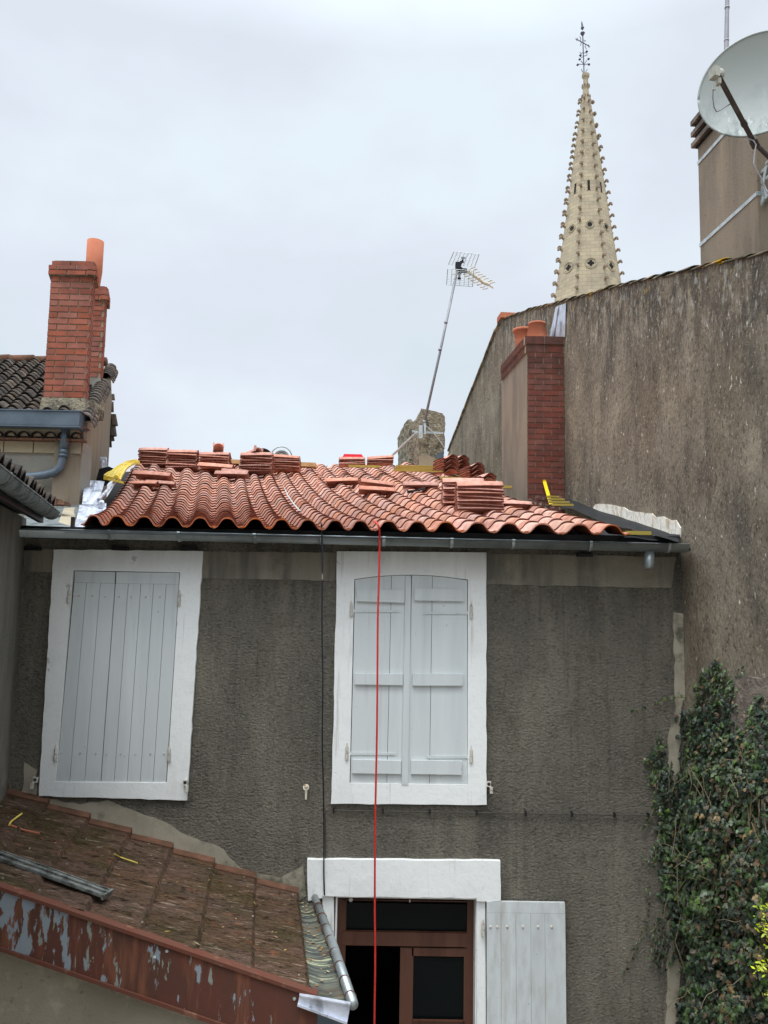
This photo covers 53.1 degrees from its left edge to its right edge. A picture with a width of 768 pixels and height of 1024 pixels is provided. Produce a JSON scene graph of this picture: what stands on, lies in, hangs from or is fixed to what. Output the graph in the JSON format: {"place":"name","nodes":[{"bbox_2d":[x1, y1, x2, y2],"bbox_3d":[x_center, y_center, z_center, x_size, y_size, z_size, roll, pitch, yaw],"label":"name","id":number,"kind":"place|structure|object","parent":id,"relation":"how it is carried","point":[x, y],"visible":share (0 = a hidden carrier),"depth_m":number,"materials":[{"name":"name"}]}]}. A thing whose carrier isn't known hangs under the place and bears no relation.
{"place":"outdoors","nodes":[
{"label":"outdoors","id":0,"kind":"place"},
{"bbox_2d":[0,0,767,495],"label":"sky","id":1,"kind":"structure","parent":0,"point":[280,196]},
{"bbox_2d":[551,22,624,301],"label":"church spire","id":2,"kind":"structure","parent":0,"point":[587,261],"depth_m":76.95,"materials":[{"name":"stone"}]},
{"bbox_2d":[563,261,572,273],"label":"window","id":3,"kind":"structure","parent":2,"relation":"in","point":[569,266],"depth_m":76.37,"materials":[{"name":"stone"}]},
{"bbox_2d":[568,224,575,232],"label":"window","id":4,"kind":"structure","parent":2,"relation":"in","point":[572,228],"depth_m":77.14,"materials":[{"name":"stone"}]},
{"bbox_2d":[573,182,576,194],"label":"window","id":5,"kind":"structure","parent":2,"relation":"in","point":[575,184],"depth_m":77.98,"materials":[{"name":"stone"}]},
{"bbox_2d":[587,179,590,190],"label":"window","id":6,"kind":"structure","parent":2,"relation":"in","point":[588,180],"depth_m":77.28,"materials":[{"name":"stone"}]},
{"bbox_2d":[585,220,594,227],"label":"window","id":7,"kind":"structure","parent":2,"relation":"in","point":[589,221],"depth_m":76.24,"materials":[{"name":"stone"}]},
{"bbox_2d":[584,257,596,268],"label":"window","id":8,"kind":"structure","parent":2,"relation":"in","point":[590,262],"depth_m":75.23,"materials":[{"name":"stone"}]},
{"bbox_2d":[603,222,608,230],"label":"window","id":9,"kind":"structure","parent":2,"relation":"in","point":[606,228],"depth_m":76.67,"materials":[{"name":"stone"}]},
{"bbox_2d":[607,260,615,271],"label":"window","id":10,"kind":"structure","parent":2,"relation":"in","point":[609,265],"depth_m":75.76,"materials":[{"name":"stone"}]},
{"label":"ground","id":11,"kind":"structure","parent":0,"visible":0},
{"bbox_2d":[0,449,70,801],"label":"side house","id":12,"kind":"structure","parent":11,"relation":"on","point":[21,492],"depth_m":6.33,"materials":[{"name":"concrete"}]},
{"bbox_2d":[0,238,117,516],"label":"old house","id":13,"kind":"structure","parent":11,"relation":"on","point":[58,425],"depth_m":9.20,"materials":[{"name":"brick"}]},
{"bbox_2d":[0,783,357,1023],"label":"lean to","id":14,"kind":"object","parent":11,"relation":"on","point":[73,950],"visible":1,"depth_m":5.10,"materials":[{"name":"tile"}]},
{"bbox_2d":[10,824,39,833],"bbox_3d":[-2.797,2.467,5.994,0.217,0.098,0.064,4,-7,-25],"label":"plastic strip","id":15,"kind":"object","parent":14,"relation":"on","point":[11,825],"visible":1,"depth_m":6.01,"materials":[{"name":"plastic"}]},
{"bbox_2d":[0,805,299,975],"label":"pebble grit","id":16,"kind":"object","parent":14,"relation":"on","point":[158,862],"visible":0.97,"depth_m":5.69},
{"bbox_2d":[1,816,330,993],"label":"leaf litter","id":17,"kind":"object","parent":14,"relation":"on","point":[236,919],"visible":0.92,"depth_m":5.79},
{"bbox_2d":[9,457,690,1023],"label":"house","id":18,"kind":"structure","parent":11,"relation":"on","point":[175,657],"depth_m":6.83,"materials":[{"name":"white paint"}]},
{"bbox_2d":[39,549,202,799],"bbox_3d":[-2.332,1.426,6.842,1.348,2.184,0.049,1,-6,0],"label":"window","id":19,"kind":"structure","parent":18,"relation":"in","point":[110,680],"depth_m":6.84,"materials":[{"name":"white paint"}]},
{"bbox_2d":[103,459,139,483],"bbox_3d":[-3.669,-0.599,10.836,0.252,0.726,2.555,3,-6,-14],"label":"strap bundle","id":20,"kind":"object","parent":18,"relation":"on","point":[118,472],"visible":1,"depth_m":10.21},
{"bbox_2d":[128,481,160,487],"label":"clay tile","id":21,"kind":"object","parent":18,"relation":"on","point":[137,484],"visible":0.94,"depth_m":10.60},
{"bbox_2d":[132,470,173,480],"bbox_3d":[-3.350,-0.532,11.172,0.530,0.108,0.334,3,-6,-3],"label":"clay tile","id":22,"kind":"object","parent":18,"relation":"on","point":[144,475],"visible":0.98,"depth_m":11.10,"materials":[{"name":"ceramic"}]},
{"bbox_2d":[140,462,165,467],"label":"clay tile","id":23,"kind":"object","parent":18,"relation":"on","point":[149,464],"visible":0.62,"depth_m":12.90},
{"bbox_2d":[139,460,165,462],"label":"clay tile","id":24,"kind":"object","parent":23,"relation":"on","point":[160,461],"visible":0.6,"depth_m":12.89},
{"bbox_2d":[138,457,165,459],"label":"clay tile","id":25,"kind":"object","parent":24,"relation":"on","point":[144,458],"visible":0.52,"depth_m":12.91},
{"bbox_2d":[138,455,165,457],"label":"clay tile","id":26,"kind":"object","parent":25,"relation":"on","point":[155,456],"visible":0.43,"depth_m":12.90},
{"bbox_2d":[138,452,166,455],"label":"clay tile","id":27,"kind":"object","parent":26,"relation":"on","point":[141,453],"visible":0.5,"depth_m":12.91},
{"bbox_2d":[138,451,166,453],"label":"clay tile","id":28,"kind":"object","parent":27,"relation":"on","point":[162,452],"visible":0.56,"depth_m":12.90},
{"bbox_2d":[138,447,168,450],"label":"clay tile","id":29,"kind":"object","parent":28,"relation":"on","point":[153,449],"visible":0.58,"depth_m":12.93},
{"bbox_2d":[145,480,176,487],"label":"clay tile","id":30,"kind":"object","parent":18,"relation":"on","point":[171,484],"visible":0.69,"depth_m":10.67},
{"bbox_2d":[165,465,199,470],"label":"clay tile","id":31,"kind":"object","parent":18,"relation":"on","point":[181,467],"visible":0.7,"depth_m":12.69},
{"bbox_2d":[165,463,198,467],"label":"clay tile","id":32,"kind":"object","parent":31,"relation":"on","point":[190,464],"visible":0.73,"depth_m":12.67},
{"bbox_2d":[165,460,197,462],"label":"clay tile","id":33,"kind":"object","parent":32,"relation":"on","point":[174,461],"visible":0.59,"depth_m":12.70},
{"bbox_2d":[166,458,198,462],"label":"clay tile","id":34,"kind":"object","parent":33,"relation":"on","point":[189,459],"visible":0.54,"depth_m":12.70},
{"bbox_2d":[166,455,198,458],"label":"clay tile","id":35,"kind":"object","parent":34,"relation":"on","point":[177,456],"visible":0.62,"depth_m":12.71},
{"bbox_2d":[166,453,198,455],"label":"clay tile","id":36,"kind":"object","parent":35,"relation":"on","point":[188,454],"visible":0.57,"depth_m":12.69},
{"bbox_2d":[167,450,198,454],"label":"clay tile","id":37,"kind":"object","parent":36,"relation":"on","point":[182,451],"visible":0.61,"depth_m":12.73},
{"bbox_2d":[198,467,216,472],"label":"clay tile","id":38,"kind":"object","parent":18,"relation":"on","point":[200,468],"visible":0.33,"depth_m":12.56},
{"bbox_2d":[197,462,234,471],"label":"clay tile","id":39,"kind":"object","parent":18,"relation":"on","point":[218,466],"visible":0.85,"depth_m":12.38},
{"bbox_2d":[214,471,249,478],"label":"clay tile","id":40,"kind":"object","parent":18,"relation":"on","point":[235,474],"visible":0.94,"depth_m":11.91,"materials":[{"name":"ceramic"}]},
{"bbox_2d":[221,468,248,471],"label":"clay tile","id":41,"kind":"object","parent":18,"relation":"on","point":[224,469],"visible":0.45,"depth_m":12.30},
{"bbox_2d":[241,469,273,474],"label":"clay tile","id":42,"kind":"object","parent":18,"relation":"on","point":[260,471],"visible":0.66,"depth_m":12.51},
{"bbox_2d":[239,466,273,473],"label":"clay tile","id":43,"kind":"object","parent":42,"relation":"on","point":[259,467],"visible":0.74,"depth_m":12.48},
{"bbox_2d":[239,463,273,469],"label":"clay tile","id":44,"kind":"object","parent":43,"relation":"on","point":[242,464],"visible":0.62,"depth_m":12.47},
{"bbox_2d":[240,461,273,468],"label":"clay tile","id":45,"kind":"object","parent":44,"relation":"on","point":[259,462],"visible":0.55,"depth_m":12.50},
{"bbox_2d":[240,458,273,463],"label":"clay tile","id":46,"kind":"object","parent":45,"relation":"on","point":[247,459],"visible":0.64,"depth_m":12.49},
{"bbox_2d":[240,456,274,462],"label":"clay tile","id":47,"kind":"object","parent":46,"relation":"on","point":[264,457],"visible":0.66,"depth_m":12.50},
{"bbox_2d":[240,452,273,456],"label":"clay tile","id":48,"kind":"object","parent":47,"relation":"on","point":[256,454],"visible":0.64,"depth_m":12.52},
{"bbox_2d":[247,445,262,451],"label":"ridge tile","id":49,"kind":"object","parent":48,"relation":"on","point":[257,449],"visible":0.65,"depth_m":12.60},
{"bbox_2d":[272,446,291,454],"bbox_3d":[-1.799,-0.957,13.477,0.390,0.390,0.057,1,-6,0],"label":"cable reel","id":50,"kind":"object","parent":18,"relation":"on","point":[282,452],"visible":0.38,"depth_m":13.48,"materials":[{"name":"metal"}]},
{"bbox_2d":[274,466,300,472],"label":"clay tile","id":51,"kind":"object","parent":18,"relation":"on","point":[284,469],"visible":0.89,"depth_m":13.07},
{"bbox_2d":[274,465,300,470],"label":"clay tile","id":52,"kind":"object","parent":51,"relation":"on","point":[295,466],"visible":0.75,"depth_m":12.91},
{"bbox_2d":[274,462,300,467],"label":"clay tile","id":53,"kind":"object","parent":52,"relation":"on","point":[281,463],"visible":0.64,"depth_m":12.91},
{"bbox_2d":[274,460,300,465],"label":"clay tile","id":54,"kind":"object","parent":53,"relation":"on","point":[291,461],"visible":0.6,"depth_m":12.92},
{"bbox_2d":[274,457,300,463],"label":"clay tile","id":55,"kind":"object","parent":54,"relation":"on","point":[299,459],"visible":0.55,"depth_m":12.93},
{"bbox_2d":[274,454,299,458],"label":"clay tile","id":56,"kind":"object","parent":55,"relation":"on","point":[285,456],"visible":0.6,"depth_m":12.95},
{"bbox_2d":[319,522,324,894],"bbox_3d":[-0.554,1.681,6.623,0.109,3.214,0.360,0,-6,8],"label":"black cable","id":57,"kind":"object","parent":18,"relation":"hanging from","point":[322,716],"visible":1,"depth_m":6.59,"materials":[{"name":"rubber"}]},
{"bbox_2d":[324,478,358,485],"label":"clay tile","id":58,"kind":"object","parent":18,"relation":"on","point":[334,481],"visible":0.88,"depth_m":11.57,"materials":[{"name":"tile"}]},
{"bbox_2d":[339,462,364,467],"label":"clay tile","id":59,"kind":"object","parent":18,"relation":"on","point":[344,464],"visible":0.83,"depth_m":13.07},
{"bbox_2d":[339,460,364,462],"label":"clay tile","id":60,"kind":"object","parent":59,"relation":"on","point":[360,461],"visible":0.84,"depth_m":12.95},
{"bbox_2d":[339,457,364,459],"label":"clay tile","id":61,"kind":"object","parent":60,"relation":"on","point":[351,458],"visible":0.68,"depth_m":12.95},
{"bbox_2d":[343,454,362,456],"bbox_3d":[-0.524,-0.944,13.116,0.380,0.069,0.130,1,-6,0],"label":"plastic box","id":62,"kind":"object","parent":61,"relation":"on","point":[352,455],"visible":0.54,"depth_m":13.06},
{"bbox_2d":[358,478,394,487],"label":"clay tile","id":63,"kind":"object","parent":18,"relation":"on","point":[368,482],"visible":0.76,"depth_m":10.78,"materials":[{"name":"tile"}]},
{"bbox_2d":[373,520,380,1023],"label":"red hose","id":64,"kind":"object","parent":18,"relation":"hanging from","point":[374,1012],"visible":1,"depth_m":6.44,"materials":[{"name":"rubber"}]},
{"bbox_2d":[359,486,395,495],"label":"clay tile","id":65,"kind":"object","parent":18,"relation":"on","point":[366,490],"visible":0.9,"depth_m":10.34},
{"bbox_2d":[367,461,393,465],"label":"clay tile","id":66,"kind":"object","parent":18,"relation":"on","point":[385,463],"visible":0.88,"depth_m":13.05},
{"bbox_2d":[367,458,392,460],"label":"clay tile","id":67,"kind":"object","parent":66,"relation":"on","point":[389,459],"visible":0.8,"depth_m":13.03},
{"bbox_2d":[367,455,393,459],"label":"clay tile","id":68,"kind":"object","parent":67,"relation":"on","point":[381,457],"visible":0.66,"depth_m":13.06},
{"bbox_2d":[331,551,486,804],"bbox_3d":[0.237,1.462,6.862,1.372,2.230,0.049,1,-6,0],"label":"window","id":69,"kind":"structure","parent":18,"relation":"in","point":[432,681],"depth_m":6.85,"materials":[{"name":"white paint"}]},
{"bbox_2d":[407,487,424,492],"bbox_3d":[0.478,-0.302,10.579,0.135,0.125,0.396,-4,-8,40],"label":"hammer","id":70,"kind":"object","parent":18,"relation":"on","point":[413,491],"visible":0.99,"depth_m":10.46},
{"bbox_2d":[403,482,438,489],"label":"clay tile","id":71,"kind":"object","parent":18,"relation":"on","point":[416,485],"visible":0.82,"depth_m":10.97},
{"bbox_2d":[397,409,445,472],"bbox_3d":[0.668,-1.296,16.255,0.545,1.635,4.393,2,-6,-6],"label":"chimney stub","id":72,"kind":"object","parent":18,"relation":"on","point":[427,449],"visible":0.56,"depth_m":14.26,"materials":[{"name":"stone"}]},
{"bbox_2d":[392,251,494,454],"bbox_3d":[1.042,-2.953,14.274,1.956,3.736,0.499,-1,-6,18],"label":"tv antenna","id":73,"kind":"object","parent":72,"relation":"attached to","point":[459,269],"visible":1,"depth_m":14.28,"materials":[{"name":"metal"}]},
{"bbox_2d":[307,858,565,1023],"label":"window","id":74,"kind":"structure","parent":18,"relation":"in","point":[434,966],"depth_m":6.67,"materials":[{"name":"white paint"}]},
{"bbox_2d":[433,468,458,475],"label":"clay tile","id":75,"kind":"object","parent":18,"relation":"on","point":[452,471],"visible":0.98,"depth_m":12.27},
{"bbox_2d":[433,465,458,473],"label":"clay tile","id":76,"kind":"object","parent":75,"relation":"on","point":[451,467],"visible":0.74,"depth_m":12.20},
{"bbox_2d":[433,464,458,470],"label":"clay tile","id":77,"kind":"object","parent":76,"relation":"on","point":[446,466],"visible":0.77,"depth_m":12.18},
{"bbox_2d":[433,461,458,469],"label":"clay tile","id":78,"kind":"object","parent":77,"relation":"on","point":[448,463],"visible":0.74,"depth_m":12.21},
{"bbox_2d":[433,459,458,466],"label":"clay tile","id":79,"kind":"object","parent":78,"relation":"on","point":[438,464],"visible":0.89,"depth_m":12.20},
{"bbox_2d":[433,456,458,464],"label":"clay tile","id":80,"kind":"object","parent":79,"relation":"on","point":[450,458],"visible":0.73,"depth_m":12.21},
{"bbox_2d":[433,454,458,462],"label":"clay tile","id":81,"kind":"object","parent":80,"relation":"on","point":[444,458],"visible":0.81,"depth_m":12.20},
{"bbox_2d":[442,498,454,505],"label":"clay tile","id":82,"kind":"object","parent":18,"relation":"on","point":[451,502],"visible":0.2,"depth_m":8.65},
{"bbox_2d":[441,494,453,503],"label":"clay tile","id":83,"kind":"object","parent":82,"relation":"on","point":[448,498],"visible":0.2,"depth_m":8.64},
{"bbox_2d":[441,491,454,500],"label":"clay tile","id":84,"kind":"object","parent":83,"relation":"on","point":[446,494],"visible":0.2,"depth_m":8.64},
{"bbox_2d":[441,489,453,495],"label":"clay tile","id":85,"kind":"object","parent":84,"relation":"on","point":[450,491],"visible":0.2,"depth_m":8.63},
{"bbox_2d":[441,485,454,494],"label":"clay tile","id":86,"kind":"object","parent":85,"relation":"on","point":[444,487],"visible":0.22,"depth_m":8.65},
{"bbox_2d":[443,483,454,485],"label":"clay tile","id":87,"kind":"object","parent":86,"relation":"on","point":[450,484],"visible":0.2,"depth_m":8.65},
{"bbox_2d":[441,478,483,487],"bbox_3d":[0.898,-0.337,8.798,0.470,0.096,0.296,-1,-5,1],"label":"clay tile","id":88,"kind":"object","parent":87,"relation":"on","point":[448,480],"visible":0.52,"depth_m":8.70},
{"bbox_2d":[455,504,503,513],"bbox_3d":[1.008,-0.035,8.160,0.489,0.100,0.308,0,-6,-2],"label":"clay tile","id":89,"kind":"object","parent":18,"relation":"on","point":[476,509],"visible":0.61,"depth_m":8.03,"materials":[{"name":"tile"}]},
{"bbox_2d":[454,499,503,509],"bbox_3d":[1.004,-0.075,8.167,0.488,0.100,0.308,3,-6,-2],"label":"clay tile","id":90,"kind":"object","parent":89,"relation":"on","point":[495,504],"visible":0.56,"depth_m":8.03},
{"bbox_2d":[456,496,503,502],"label":"clay tile","id":91,"kind":"object","parent":90,"relation":"on","point":[475,500],"visible":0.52,"depth_m":8.02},
{"bbox_2d":[454,491,503,501],"bbox_3d":[1.007,-0.155,8.172,0.488,0.100,0.308,3,-5,0],"label":"clay tile","id":92,"kind":"object","parent":91,"relation":"on","point":[491,496],"visible":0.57,"depth_m":8.04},
{"bbox_2d":[454,488,503,499],"bbox_3d":[1.007,-0.196,8.168,0.489,0.100,0.308,0,-6,-2],"label":"clay tile","id":93,"kind":"object","parent":92,"relation":"on","point":[477,492],"visible":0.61,"depth_m":8.03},
{"bbox_2d":[454,484,503,493],"bbox_3d":[1.008,-0.234,8.185,0.489,0.100,0.308,2,-6,1],"label":"clay tile","id":94,"kind":"object","parent":93,"relation":"on","point":[497,489],"visible":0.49,"depth_m":8.05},
{"bbox_2d":[454,481,503,492],"bbox_3d":[1.006,-0.274,8.193,0.489,0.100,0.308,-1,-6,-2],"label":"clay tile","id":95,"kind":"object","parent":94,"relation":"on","point":[479,483],"visible":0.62,"depth_m":8.07,"materials":[{"name":"tile"}]},
{"bbox_2d":[484,477,495,480],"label":"clay tile","id":96,"kind":"object","parent":18,"relation":"on","point":[489,479],"visible":0.29,"depth_m":10.88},
{"bbox_2d":[479,474,495,478],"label":"clay tile","id":97,"kind":"object","parent":96,"relation":"on","point":[490,475],"visible":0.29,"depth_m":10.87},
{"bbox_2d":[474,473,495,477],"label":"clay tile","id":98,"kind":"object","parent":97,"relation":"on","point":[482,475],"visible":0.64,"depth_m":10.87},
{"bbox_2d":[503,500,531,507],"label":"clay tile","id":99,"kind":"object","parent":18,"relation":"on","point":[521,504],"visible":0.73,"depth_m":8.71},
{"bbox_2d":[543,480,552,503],"bbox_3d":[2.162,-0.266,10.166,0.047,0.388,0.484,1,-6,2],"label":"yellow ruler","id":100,"kind":"object","parent":18,"relation":"on","point":[546,488],"visible":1,"depth_m":10.25,"materials":[{"name":"plastic"}]},
{"bbox_2d":[447,112,767,1023],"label":"gable house","id":101,"kind":"structure","parent":11,"relation":"on","point":[643,400],"depth_m":7.09,"materials":[{"name":"concrete"}]},
{"bbox_2d":[622,658,767,1023],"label":"ivy","id":102,"kind":"object","parent":101,"relation":"attached to","point":[739,871],"visible":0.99,"depth_m":5.99,"materials":[{"name":"green plant"}]},
{"bbox_2d":[724,0,729,49],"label":"antenna mast","id":103,"kind":"object","parent":101,"relation":"attached to","point":[726,30],"visible":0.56,"depth_m":7.12,"materials":[{"name":"metal"}]},
{"bbox_2d":[697,30,767,205],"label":"satellite dish","id":104,"kind":"object","parent":101,"relation":"attached to","point":[732,98],"visible":1,"depth_m":6.00,"materials":[{"name":"metal"}]},
{"bbox_2d":[751,899,767,995],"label":"shrub","id":105,"kind":"object","parent":11,"relation":"on","point":[761,967],"visible":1,"depth_m":4.52,"materials":[{"name":"yellow plant"}]},
{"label":"clay tile","id":106,"kind":"object","parent":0,"visible":0},
{"bbox_2d":[198,460,230,463],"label":"clay tile","id":107,"kind":"object","parent":106,"relation":"on","point":[220,461],"visible":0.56,"depth_m":12.61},
{"bbox_2d":[199,457,231,463],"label":"clay tile","id":108,"kind":"object","parent":107,"relation":"on","point":[206,458],"visible":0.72,"depth_m":12.60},
{"bbox_2d":[199,455,229,458],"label":"clay tile","id":109,"kind":"object","parent":108,"relation":"on","point":[219,456],"visible":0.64,"depth_m":12.60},
{"bbox_2d":[199,452,231,458],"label":"clay tile","id":110,"kind":"object","parent":109,"relation":"on","point":[217,453],"visible":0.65,"depth_m":12.64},
{"bbox_2d":[213,442,223,451],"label":"ridge tile","id":111,"kind":"object","parent":110,"relation":"on","point":[218,447],"visible":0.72,"depth_m":12.73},
{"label":"clay tile","id":112,"kind":"object","parent":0,"visible":0},
{"bbox_2d":[462,471,482,477],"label":"clay tile","id":113,"kind":"object","parent":112,"relation":"on","point":[476,473],"visible":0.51,"depth_m":11.38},
{"bbox_2d":[459,470,485,476],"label":"clay tile","id":114,"kind":"object","parent":113,"relation":"on","point":[472,473],"visible":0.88,"depth_m":11.38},
{"bbox_2d":[458,467,484,475],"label":"clay tile","id":115,"kind":"object","parent":114,"relation":"on","point":[475,469],"visible":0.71,"depth_m":11.42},
{"bbox_2d":[458,465,484,472],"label":"clay tile","id":116,"kind":"object","parent":115,"relation":"on","point":[473,467],"visible":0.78,"depth_m":11.39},
{"bbox_2d":[458,462,484,470],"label":"clay tile","id":117,"kind":"object","parent":116,"relation":"on","point":[472,465],"visible":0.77,"depth_m":11.41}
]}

